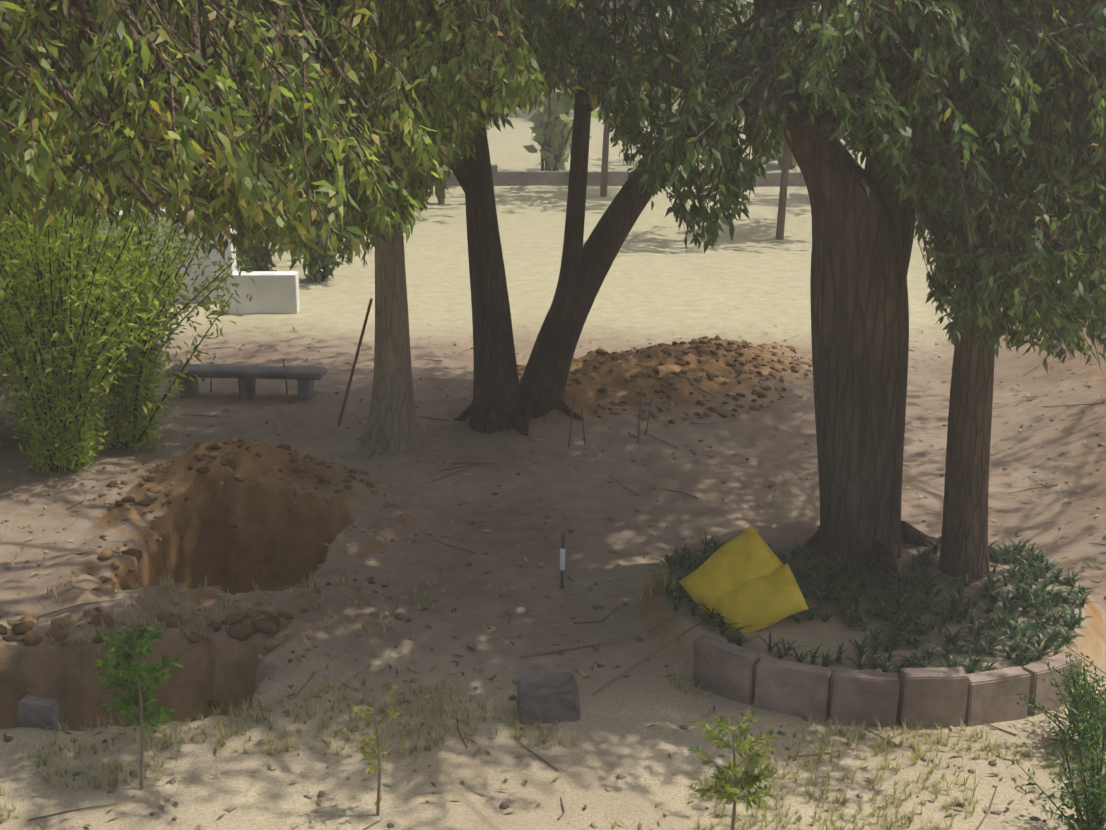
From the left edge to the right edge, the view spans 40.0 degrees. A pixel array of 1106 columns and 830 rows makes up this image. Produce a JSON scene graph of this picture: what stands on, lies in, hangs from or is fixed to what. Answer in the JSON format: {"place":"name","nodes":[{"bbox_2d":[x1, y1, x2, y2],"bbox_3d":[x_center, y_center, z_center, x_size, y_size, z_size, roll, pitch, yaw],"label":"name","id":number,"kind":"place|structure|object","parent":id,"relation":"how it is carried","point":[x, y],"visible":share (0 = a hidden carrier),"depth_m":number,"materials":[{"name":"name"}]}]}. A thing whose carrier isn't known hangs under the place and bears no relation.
{"place":"outdoors","nodes":[
{"label":"outdoors","id":0,"kind":"place"},
{"bbox_2d":[0,0,635,279],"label":"tree","id":1,"kind":"object","parent":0,"point":[241,190],"depth_m":8.94,"materials":[{"name":"green plant"}]},
{"bbox_2d":[34,0,842,216],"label":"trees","id":2,"kind":"object","parent":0,"point":[579,6],"depth_m":57.27,"materials":[{"name":"green plant"}]},
{"bbox_2d":[0,0,1105,829],"bbox_3d":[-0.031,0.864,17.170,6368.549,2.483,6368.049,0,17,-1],"label":"ground","id":3,"kind":"structure","parent":0,"point":[650,684],"depth_m":16.07,"materials":[{"name":"beige sand"}]},
{"bbox_2d":[18,695,59,729],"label":"stone block","id":4,"kind":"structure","parent":3,"relation":"on","point":[33,712],"depth_m":12.31,"materials":[{"name":"grey stone"}]},
{"bbox_2d":[0,193,255,473],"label":"bush","id":5,"kind":"object","parent":3,"relation":"on","point":[78,310],"depth_m":18.06,"materials":[{"name":"green plant"}]},
{"bbox_2d":[68,202,236,303],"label":"boundary wall","id":6,"kind":"structure","parent":3,"relation":"on","point":[210,274],"depth_m":27.02,"materials":[{"name":"white concrete"}]},
{"bbox_2d":[0,178,345,283],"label":"hedge row","id":7,"kind":"object","parent":3,"relation":"on","point":[261,247],"depth_m":28.76,"materials":[{"name":"green plant"}]},
{"bbox_2d":[164,364,326,400],"bbox_3d":[-4.345,-0.446,21.563,2.242,0.440,0.445,1,17,4],"label":"concrete bench","id":8,"kind":"object","parent":3,"relation":"on","point":[255,373],"visible":0.9,"depth_m":21.40,"materials":[{"name":"grey concrete"}]},
{"bbox_2d":[227,271,299,314],"bbox_3d":[-5.023,-2.119,26.390,1.180,0.700,0.350,0,17,-1],"label":"block","id":9,"kind":"object","parent":3,"relation":"on","point":[288,298],"visible":0.81,"depth_m":26.23,"materials":[{"name":"white concrete"}]},
{"bbox_2d":[214,0,641,451],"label":"tree","id":10,"kind":"object","parent":3,"relation":"on","point":[384,282],"depth_m":18.96,"materials":[{"name":"brown plant"}]},
{"bbox_2d":[92,622,778,829],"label":"saplings","id":11,"kind":"object","parent":3,"relation":"on","point":[108,682],"depth_m":11.08,"materials":[{"name":"green plant"}]},
{"bbox_2d":[210,360,703,694],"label":"sticks","id":12,"kind":"object","parent":3,"relation":"on","point":[562,565],"visible":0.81,"depth_m":13.92,"materials":[{"name":"wood"}]},
{"bbox_2d":[517,672,580,724],"bbox_3d":[-0.038,2.364,12.566,0.528,0.413,0.342,-3,17,-9],"label":"loose stone block","id":13,"kind":"object","parent":3,"relation":"on","point":[560,686],"depth_m":12.43,"materials":[{"name":"grey stone"}]},
{"bbox_2d":[0,551,1105,829],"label":"dry grass","id":14,"kind":"structure","parent":3,"relation":"on","point":[968,803],"depth_m":12.08,"materials":[{"name":"plant"}]},
{"bbox_2d":[0,304,1105,829],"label":"earth clods","id":15,"kind":"object","parent":3,"relation":"on","point":[234,622],"visible":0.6,"depth_m":16.77,"materials":[{"name":"brown soil"}]},
{"bbox_2d":[0,310,1105,829],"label":"fallen leaves","id":16,"kind":"object","parent":3,"relation":"on","point":[524,782],"depth_m":14.90,"materials":[{"name":"brown plant"}]},
{"bbox_2d":[319,0,800,433],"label":"tree","id":17,"kind":"object","parent":3,"relation":"on","point":[482,292],"depth_m":19.29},
{"bbox_2d":[308,0,895,239],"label":"field trees","id":18,"kind":"object","parent":3,"relation":"on","point":[541,129],"depth_m":41.77,"materials":[{"name":"green plant"}]},
{"bbox_2d":[429,164,805,186],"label":"wall","id":19,"kind":"structure","parent":3,"relation":"on","point":[773,177],"depth_m":40.74,"materials":[{"name":"concrete"}]},
{"bbox_2d":[454,394,940,583],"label":"tree roots","id":20,"kind":"object","parent":3,"relation":"on","point":[876,554],"visible":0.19,"depth_m":15.24,"materials":[{"name":"brown plant"}]},
{"bbox_2d":[330,0,1105,564],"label":"tree","id":21,"kind":"object","parent":3,"relation":"on","point":[842,224],"depth_m":11.69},
{"bbox_2d":[678,525,783,620],"bbox_3d":[1.642,1.471,13.918,0.971,0.855,0.419,0,17,-1],"label":"cushion","id":22,"kind":"object","parent":3,"relation":"on","point":[718,589],"visible":0.79,"depth_m":13.83,"materials":[{"name":"yellow fabric"}]},
{"bbox_2d":[716,563,808,632],"bbox_3d":[1.869,1.686,13.712,0.820,0.586,0.421,0,17,-1],"label":"cushion","id":23,"kind":"object","parent":3,"relation":"on","point":[756,583],"visible":0.75,"depth_m":13.60,"materials":[{"name":"yellow fabric"}]},
{"bbox_2d":[650,531,1101,675],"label":"planter plants","id":24,"kind":"object","parent":3,"relation":"on","point":[886,613],"visible":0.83,"depth_m":13.94,"materials":[{"name":"green plant"}]},
{"bbox_2d":[693,634,1082,727],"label":"planter stones","id":25,"kind":"object","parent":3,"relation":"on","point":[836,702],"visible":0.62,"depth_m":12.46,"materials":[{"name":"grey stone"}]},
{"bbox_2d":[760,0,1105,578],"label":"tree","id":26,"kind":"object","parent":3,"relation":"on","point":[1092,294],"depth_m":12.00,"materials":[{"name":"green plant"}]},
{"bbox_2d":[1006,645,1105,829],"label":"shrubs","id":27,"kind":"object","parent":3,"relation":"on","point":[1086,724],"depth_m":10.89,"materials":[{"name":"green plant"}]},
{"bbox_2d":[562,0,896,95],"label":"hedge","id":28,"kind":"object","parent":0,"point":[678,17],"depth_m":63.42,"materials":[{"name":"green plant"}]}
]}

